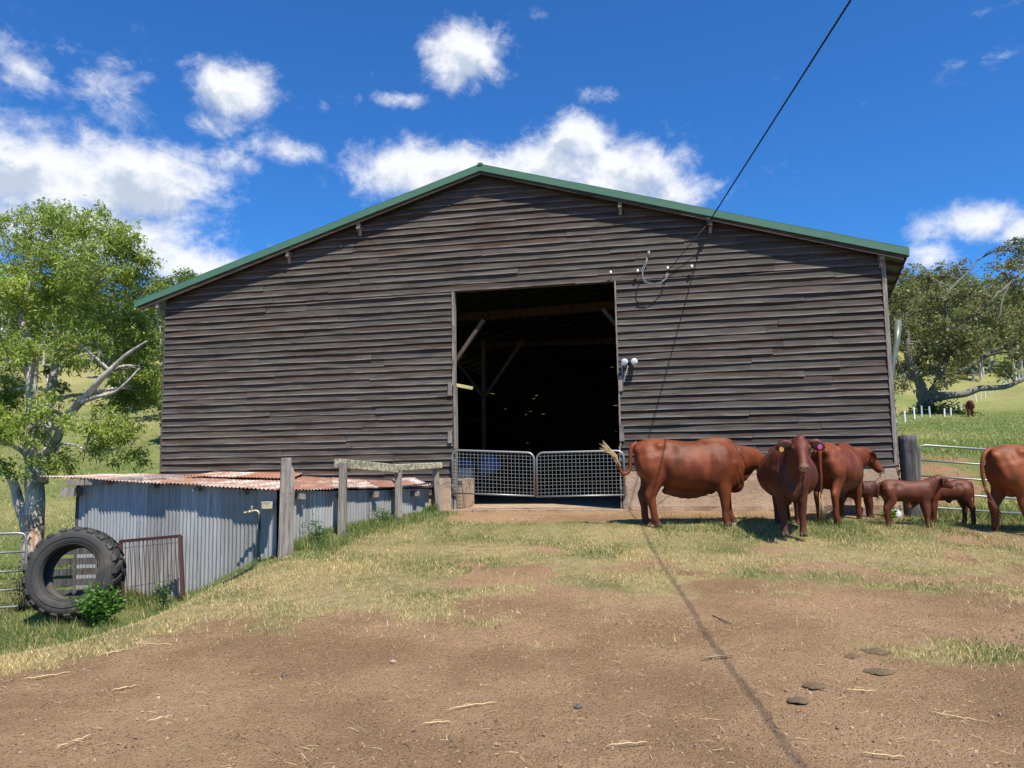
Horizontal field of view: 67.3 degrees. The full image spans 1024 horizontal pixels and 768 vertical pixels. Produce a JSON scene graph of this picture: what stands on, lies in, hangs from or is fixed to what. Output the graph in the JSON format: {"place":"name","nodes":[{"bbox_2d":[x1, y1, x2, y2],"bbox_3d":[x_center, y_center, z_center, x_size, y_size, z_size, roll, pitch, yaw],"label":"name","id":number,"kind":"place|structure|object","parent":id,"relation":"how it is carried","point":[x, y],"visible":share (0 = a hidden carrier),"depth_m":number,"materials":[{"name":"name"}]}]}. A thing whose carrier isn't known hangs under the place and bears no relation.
{"place":"outdoors","nodes":[
{"label":"outdoors","id":0,"kind":"place"},
{"bbox_2d":[0,331,1023,767],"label":"ground","id":1,"kind":"structure","parent":0,"point":[324,713],"depth_m":5.87,"materials":[{"name":"soil"}]},
{"bbox_2d":[0,532,27,608],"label":"steel gate","id":2,"kind":"structure","parent":1,"relation":"on","point":[25,552],"depth_m":11.73,"materials":[{"name":"metal"}]},
{"bbox_2d":[3,559,28,611],"bbox_3d":[-7.456,3.062,11.717,0.542,0.787,0.548,-1,-6,0],"label":"weed","id":3,"kind":"object","parent":1,"relation":"on","point":[19,585],"visible":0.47,"depth_m":11.63,"materials":[{"name":"green plant"}]},
{"bbox_2d":[21,672,67,679],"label":"straw stalk","id":4,"kind":"object","parent":1,"relation":"on","point":[44,675],"visible":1,"depth_m":5.69,"materials":[{"name":"beige plant"}]},
{"bbox_2d":[21,527,126,619],"bbox_3d":[-6.243,2.697,10.988,1.289,1.289,0.480,0,-17,-7],"label":"tractor tyre","id":5,"kind":"object","parent":1,"relation":"on","point":[43,595],"visible":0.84,"depth_m":10.86,"materials":[{"name":"rubber"}]},
{"bbox_2d":[56,734,92,747],"bbox_3d":[-2.511,2.065,4.441,0.059,0.021,0.215,-4,-7,30],"label":"straw stalk","id":6,"kind":"object","parent":1,"relation":"on","point":[78,739],"visible":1,"depth_m":4.44,"materials":[{"name":"beige plant"}]},
{"bbox_2d":[34,548,119,598],"bbox_3d":[-6.644,2.985,11.764,1.258,0.952,0.059,0,-6,-8],"label":"slatted crate","id":7,"kind":"object","parent":1,"relation":"on","point":[74,571],"visible":0.2,"depth_m":11.74,"materials":[{"name":"grey wood"}]},
{"bbox_2d":[0,195,168,568],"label":"gum tree","id":8,"kind":"object","parent":1,"relation":"on","point":[46,460],"visible":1,"depth_m":19.13,"materials":[{"name":"green plant"}]},
{"bbox_2d":[0,272,174,426],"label":"hillside woodland","id":9,"kind":"object","parent":1,"relation":"on","point":[10,322],"visible":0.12,"depth_m":117.44,"materials":[{"name":"green plant"}]},
{"bbox_2d":[70,581,131,627],"bbox_3d":[-5.652,3.017,10.532,0.809,0.613,0.521,-1,-6,0],"label":"weed","id":10,"kind":"object","parent":1,"relation":"on","point":[95,606],"visible":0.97,"depth_m":10.48,"materials":[{"name":"green plant"}]},
{"bbox_2d":[127,641,172,644],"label":"straw stalk","id":11,"kind":"object","parent":1,"relation":"on","point":[148,643],"visible":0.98,"depth_m":6.56,"materials":[{"name":"beige plant"}]},
{"bbox_2d":[118,534,184,604],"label":"rusty gate panel","id":12,"kind":"structure","parent":1,"relation":"on","point":[181,561],"depth_m":11.52,"materials":[{"name":"metal"}]},
{"bbox_2d":[147,715,171,721],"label":"straw stalk","id":13,"kind":"object","parent":1,"relation":"on","point":[160,717],"visible":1,"depth_m":4.79,"materials":[{"name":"beige plant"}]},
{"bbox_2d":[152,576,173,610],"bbox_3d":[-5.034,3.005,11.068,0.333,0.516,0.242,-1,-6,0],"label":"weed","id":14,"kind":"object","parent":1,"relation":"on","point":[165,597],"visible":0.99,"depth_m":11.05,"materials":[{"name":"green plant"}]},
{"bbox_2d":[150,266,198,320],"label":"slender tree","id":15,"kind":"object","parent":1,"relation":"on","point":[182,277],"visible":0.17,"depth_m":60.86,"materials":[{"name":"green plant"}]},
{"bbox_2d":[40,471,432,597],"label":"shed","id":16,"kind":"structure","parent":1,"relation":"on","point":[209,521],"depth_m":12.13,"materials":[{"name":"grey metal"}]},
{"bbox_2d":[223,555,277,582],"bbox_3d":[-3.546,2.531,10.578,0.363,0.260,1.166,-1,-6,5],"label":"hose","id":17,"kind":"object","parent":1,"relation":"on","point":[243,572],"visible":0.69,"depth_m":10.26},
{"bbox_2d":[243,506,260,562],"bbox_3d":[-3.747,2.213,11.088,0.261,0.895,0.075,-1,-6,0],"label":"tap","id":18,"kind":"object","parent":1,"relation":"on","point":[257,558],"visible":0.91,"depth_m":11.08,"materials":[{"name":"grey metal"}]},
{"bbox_2d":[278,458,294,557],"bbox_3d":[-3.206,1.845,10.931,0.213,1.590,0.180,2,-7,-18],"label":"wooden post","id":19,"kind":"object","parent":1,"relation":"on","point":[286,516],"visible":0.84,"depth_m":10.86,"materials":[{"name":"grey wood"}]},
{"bbox_2d":[299,514,339,542],"bbox_3d":[-2.861,2.164,11.531,0.540,0.464,0.561,3,-7,-33],"label":"weed","id":20,"kind":"object","parent":1,"relation":"on","point":[317,533],"visible":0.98,"depth_m":11.52,"materials":[{"name":"green plant"}]},
{"bbox_2d":[337,462,346,535],"bbox_3d":[-2.693,1.909,12.220,0.128,1.334,0.162,1,-5,-6],"label":"wooden post","id":21,"kind":"object","parent":1,"relation":"on","point":[342,506],"visible":0.84,"depth_m":12.16,"materials":[{"name":"grey wood"}]},
{"bbox_2d":[369,506,400,521],"bbox_3d":[-2.196,2.234,13.158,0.489,0.358,0.463,3,-7,-37],"label":"weed","id":22,"kind":"object","parent":1,"relation":"on","point":[384,514],"visible":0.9,"depth_m":13.17,"materials":[{"name":"green plant"}]},
{"bbox_2d":[395,467,401,519],"bbox_3d":[-2.048,2.072,13.868,0.139,1.146,0.139,0,-6,-11],"label":"wooden post","id":23,"kind":"object","parent":1,"relation":"on","point":[398,492],"visible":0.76,"depth_m":13.81,"materials":[{"name":"grey wood"}]},
{"bbox_2d":[334,459,442,472],"bbox_3d":[-2.123,1.458,13.709,0.150,0.258,3.266,-4,-6,25],"label":"timber rail","id":24,"kind":"object","parent":23,"relation":"on","point":[369,466],"visible":1,"depth_m":13.38,"materials":[{"name":"grey wood"}]},
{"bbox_2d":[422,504,439,512],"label":"weed","id":25,"kind":"object","parent":1,"relation":"on","point":[431,509],"visible":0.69,"depth_m":14.79,"materials":[{"name":"green plant"}]},
{"bbox_2d":[421,719,450,724],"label":"straw stalk","id":26,"kind":"object","parent":1,"relation":"on","point":[436,721],"visible":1,"depth_m":4.65,"materials":[{"name":"beige plant"}]},
{"bbox_2d":[432,468,441,510],"bbox_3d":[-1.466,2.160,15.055,0.123,1.133,0.128,-3,-5,-15],"label":"wooden post","id":27,"kind":"object","parent":1,"relation":"on","point":[436,488],"visible":0.7,"depth_m":15.01,"materials":[{"name":"grey wood"}]},
{"bbox_2d":[448,702,496,709],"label":"straw stalk","id":28,"kind":"object","parent":1,"relation":"on","point":[464,705],"visible":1,"depth_m":4.93,"materials":[{"name":"beige plant"}]},
{"bbox_2d":[0,510,1023,697],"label":"yard grass","id":29,"kind":"structure","parent":1,"relation":"on","point":[5,662],"depth_m":9.53,"materials":[{"name":"plant"}]},
{"bbox_2d":[0,500,1023,652],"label":"long grass","id":30,"kind":"structure","parent":1,"relation":"on","point":[369,524],"depth_m":11.78,"materials":[{"name":"green plant"}]},
{"bbox_2d":[0,391,1023,579],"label":"pasture grass","id":31,"kind":"structure","parent":1,"relation":"on","point":[970,439],"depth_m":41.44,"materials":[{"name":"green plant"}]},
{"bbox_2d":[0,533,1023,767],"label":"straw litter","id":32,"kind":"object","parent":1,"relation":"on","point":[528,680],"visible":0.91,"depth_m":5.28,"materials":[{"name":"beige plant"}]},
{"bbox_2d":[134,162,909,545],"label":"barn","id":33,"kind":"structure","parent":1,"relation":"on","point":[378,332],"depth_m":16.05,"materials":[{"name":"grey wood"}]},
{"bbox_2d":[458,468,473,478],"bbox_3d":[-1.097,2.206,17.856,0.362,0.509,0.324,-2,-6,12],"label":"storage box","id":34,"kind":"object","parent":33,"relation":"in","point":[469,472],"visible":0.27,"depth_m":17.73,"materials":[{"name":"plastic"}]},
{"bbox_2d":[458,458,474,468],"bbox_3d":[-1.162,1.986,18.066,0.597,0.507,0.427,-1,-6,0],"label":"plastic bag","id":35,"kind":"object","parent":33,"relation":"in","point":[462,460],"visible":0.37,"depth_m":17.94,"materials":[{"name":"blue plastic"}]},
{"bbox_2d":[477,453,501,475],"bbox_3d":[-0.537,1.885,17.973,0.583,0.543,0.444,0,-6,-12],"label":"plastic bag","id":36,"kind":"object","parent":33,"relation":"in","point":[488,460],"visible":0.86,"depth_m":17.80,"materials":[{"name":"blue plastic"}]},
{"bbox_2d":[451,449,535,496],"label":"gate","id":37,"kind":"structure","parent":33,"relation":"attached to","point":[485,479],"depth_m":15.39,"materials":[{"name":"metal"}]},
{"bbox_2d":[536,450,625,497],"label":"gate","id":38,"kind":"structure","parent":33,"relation":"attached to","point":[595,458],"depth_m":15.03,"materials":[{"name":"metal"}]},
{"bbox_2d":[621,358,637,364],"bbox_3d":[2.299,-0.426,15.035,0.322,0.138,0.212,-2,-6,12],"label":"floodlight","id":39,"kind":"object","parent":33,"relation":"attached to","point":[633,361],"visible":1,"depth_m":14.95,"materials":[{"name":"metal"}]},
{"bbox_2d":[642,251,667,284],"bbox_3d":[2.799,-2.280,15.068,0.519,0.707,0.129,-2,-6,8],"label":"service cable","id":40,"kind":"object","parent":33,"relation":"hanging from","point":[648,254],"visible":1,"depth_m":15.04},
{"bbox_2d":[706,217,709,226],"bbox_3d":[3.798,-3.145,14.880,0.070,0.160,0.214,-2,-6,12],"label":"cable bracket","id":41,"kind":"object","parent":33,"relation":"attached to","point":[707,221],"visible":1,"depth_m":14.87,"materials":[{"name":"metal"}]},
{"bbox_2d":[668,223,707,270],"bbox_3d":[3.419,-2.661,14.952,0.824,0.864,0.012,-3,-6,22],"label":"lead in cable","id":42,"kind":"object","parent":41,"relation":"hanging from","point":[688,246],"visible":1,"depth_m":14.94,"materials":[{"name":"black rubber"}]},
{"bbox_2d":[709,0,851,221],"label":"overhead cable","id":43,"kind":"object","parent":41,"relation":"attached to","point":[826,37],"visible":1,"depth_m":9.69,"materials":[{"name":"black rubber"}]},
{"bbox_2d":[574,704,582,708],"bbox_3d":[0.422,2.053,4.895,0.056,0.031,0.040,-1,-6,0],"label":"stone","id":44,"kind":"object","parent":1,"relation":"on","point":[578,706],"visible":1,"depth_m":4.88,"materials":[{"name":"grey stone"}]},
{"bbox_2d":[605,740,647,746],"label":"straw stalk","id":45,"kind":"object","parent":1,"relation":"on","point":[619,743],"visible":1,"depth_m":4.29,"materials":[{"name":"beige plant"}]},
{"bbox_2d":[599,437,764,527],"bbox_3d":[2.876,1.588,12.502,2.942,1.438,0.747,0,-6,-7],"label":"cow","id":46,"kind":"object","parent":1,"relation":"on","point":[723,467],"visible":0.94,"depth_m":12.29},
{"bbox_2d":[701,654,732,658],"bbox_3d":[1.572,2.087,5.889,0.280,0.024,0.020,1,-6,-16],"label":"stick","id":47,"kind":"object","parent":1,"relation":"on","point":[716,656],"visible":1,"depth_m":5.88,"materials":[{"name":"brown wood"}]},
{"bbox_2d":[757,435,825,536],"bbox_3d":[4.211,1.534,11.676,0.924,1.472,2.266,-3,-6,16],"label":"cow","id":48,"kind":"object","parent":1,"relation":"on","point":[787,473],"visible":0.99,"depth_m":11.18},
{"bbox_2d":[787,696,808,703],"bbox_3d":[1.840,2.027,4.949,0.137,0.024,0.124,-4,-7,29],"label":"cow pat","id":49,"kind":"object","parent":1,"relation":"on","point":[801,700],"visible":1,"depth_m":4.93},
{"bbox_2d":[802,682,825,688],"bbox_3d":[2.049,2.041,5.222,0.160,0.024,0.141,-1,-6,0],"label":"cow pat","id":50,"kind":"object","parent":1,"relation":"on","point":[814,685],"visible":1,"depth_m":5.20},
{"bbox_2d":[810,443,883,524],"bbox_3d":[5.597,1.653,12.976,0.670,1.321,2.186,-7,-8,45],"label":"cow","id":51,"kind":"object","parent":1,"relation":"on","point":[840,467],"visible":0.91,"depth_m":12.39},
{"bbox_2d":[844,653,861,658],"bbox_3d":[2.588,2.072,5.873,0.134,0.024,0.114,1,-6,-21],"label":"cow pat","id":52,"kind":"object","parent":1,"relation":"on","point":[852,655],"visible":1,"depth_m":5.85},
{"bbox_2d":[846,687,874,691],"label":"straw stalk","id":53,"kind":"object","parent":1,"relation":"on","point":[860,689],"visible":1,"depth_m":5.08,"materials":[{"name":"beige plant"}]},
{"bbox_2d":[845,481,879,517],"bbox_3d":[6.166,2.027,13.573,1.003,0.667,0.382,-1,-6,0],"label":"calf","id":54,"kind":"object","parent":1,"relation":"on","point":[869,490],"visible":0.38,"depth_m":13.49},
{"bbox_2d":[859,647,890,654],"bbox_3d":[2.833,2.076,6.003,0.195,0.024,0.201,3,-7,-31],"label":"cow pat","id":55,"kind":"object","parent":1,"relation":"on","point":[873,650],"visible":1,"depth_m":5.97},
{"bbox_2d":[863,668,895,674],"bbox_3d":[2.630,2.049,5.505,0.205,0.024,0.172,1,-6,-19],"label":"cow pat","id":56,"kind":"object","parent":1,"relation":"on","point":[880,671],"visible":1,"depth_m":5.47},
{"bbox_2d":[859,749,905,757],"bbox_3d":[1.974,1.967,4.106,0.224,0.019,0.067,-3,-6,20],"label":"straw stalk","id":57,"kind":"object","parent":1,"relation":"on","point":[873,753],"visible":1,"depth_m":4.08,"materials":[{"name":"beige plant"}]},
{"bbox_2d":[878,506,899,519],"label":"weed","id":58,"kind":"object","parent":1,"relation":"on","point":[894,513],"visible":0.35,"depth_m":13.09,"materials":[{"name":"green plant"}]},
{"bbox_2d":[892,509,901,518],"bbox_3d":[6.767,2.308,13.574,0.214,0.200,0.167,-1,-6,0],"label":"stone","id":59,"kind":"object","parent":1,"relation":"on","point":[899,515],"visible":0.27,"depth_m":13.50,"materials":[{"name":"stone"}]},
{"bbox_2d":[898,435,922,517],"bbox_3d":[7.232,1.767,13.931,0.336,1.674,0.333,-1,-6,0],"label":"strainer post","id":60,"kind":"object","parent":1,"relation":"on","point":[908,458],"visible":0.64,"depth_m":13.85,"materials":[{"name":"grey wood"}]},
{"bbox_2d":[918,444,1020,514],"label":"steel gate","id":61,"kind":"structure","parent":60,"relation":"attached to","point":[944,446],"depth_m":13.81,"materials":[{"name":"metal"}]},
{"bbox_2d":[876,474,954,526],"bbox_3d":[6.484,1.881,12.370,1.218,0.842,0.429,-1,-6,5],"label":"calf","id":62,"kind":"object","parent":1,"relation":"on","point":[923,492],"visible":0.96,"depth_m":12.31},
{"bbox_2d":[896,392,982,415],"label":"undergrowth","id":63,"kind":"object","parent":1,"relation":"on","point":[934,410],"visible":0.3,"depth_m":71.96,"materials":[{"name":"green plant"}]},
{"bbox_2d":[906,479,975,524],"bbox_3d":[7.188,1.984,12.886,1.138,0.761,0.437,-1,-6,2],"label":"calf","id":64,"kind":"object","parent":1,"relation":"on","point":[961,491],"visible":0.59,"depth_m":12.80},
{"bbox_2d":[928,711,975,719],"bbox_3d":[2.659,1.989,4.638,0.252,0.021,0.083,-6,-8,40],"label":"straw stalk","id":65,"kind":"object","parent":1,"relation":"on","point":[951,715],"visible":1,"depth_m":4.61,"materials":[{"name":"beige plant"}]},
{"bbox_2d":[888,237,1023,412],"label":"fig tree","id":66,"kind":"object","parent":1,"relation":"on","point":[952,339],"visible":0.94,"depth_m":73.83,"materials":[{"name":"green plant"}]},
{"bbox_2d":[889,269,1023,380],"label":"hillside woodland","id":67,"kind":"object","parent":1,"relation":"on","point":[982,329],"visible":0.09,"depth_m":139.40,"materials":[{"name":"green plant"}]},
{"bbox_2d":[964,400,974,416],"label":"cow","id":68,"kind":"object","parent":1,"relation":"on","point":[969,406],"visible":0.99,"depth_m":57.76},
{"bbox_2d":[980,444,1023,531],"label":"cow","id":69,"kind":"object","parent":1,"relation":"on","point":[1003,467],"visible":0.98,"depth_m":12.01},
{"bbox_2d":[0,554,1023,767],"bbox_3d":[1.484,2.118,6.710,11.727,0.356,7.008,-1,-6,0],"label":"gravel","id":70,"kind":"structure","parent":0,"point":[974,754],"depth_m":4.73,"materials":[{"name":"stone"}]},
{"bbox_2d":[0,0,1023,329],"label":"sky","id":71,"kind":"structure","parent":0,"point":[234,130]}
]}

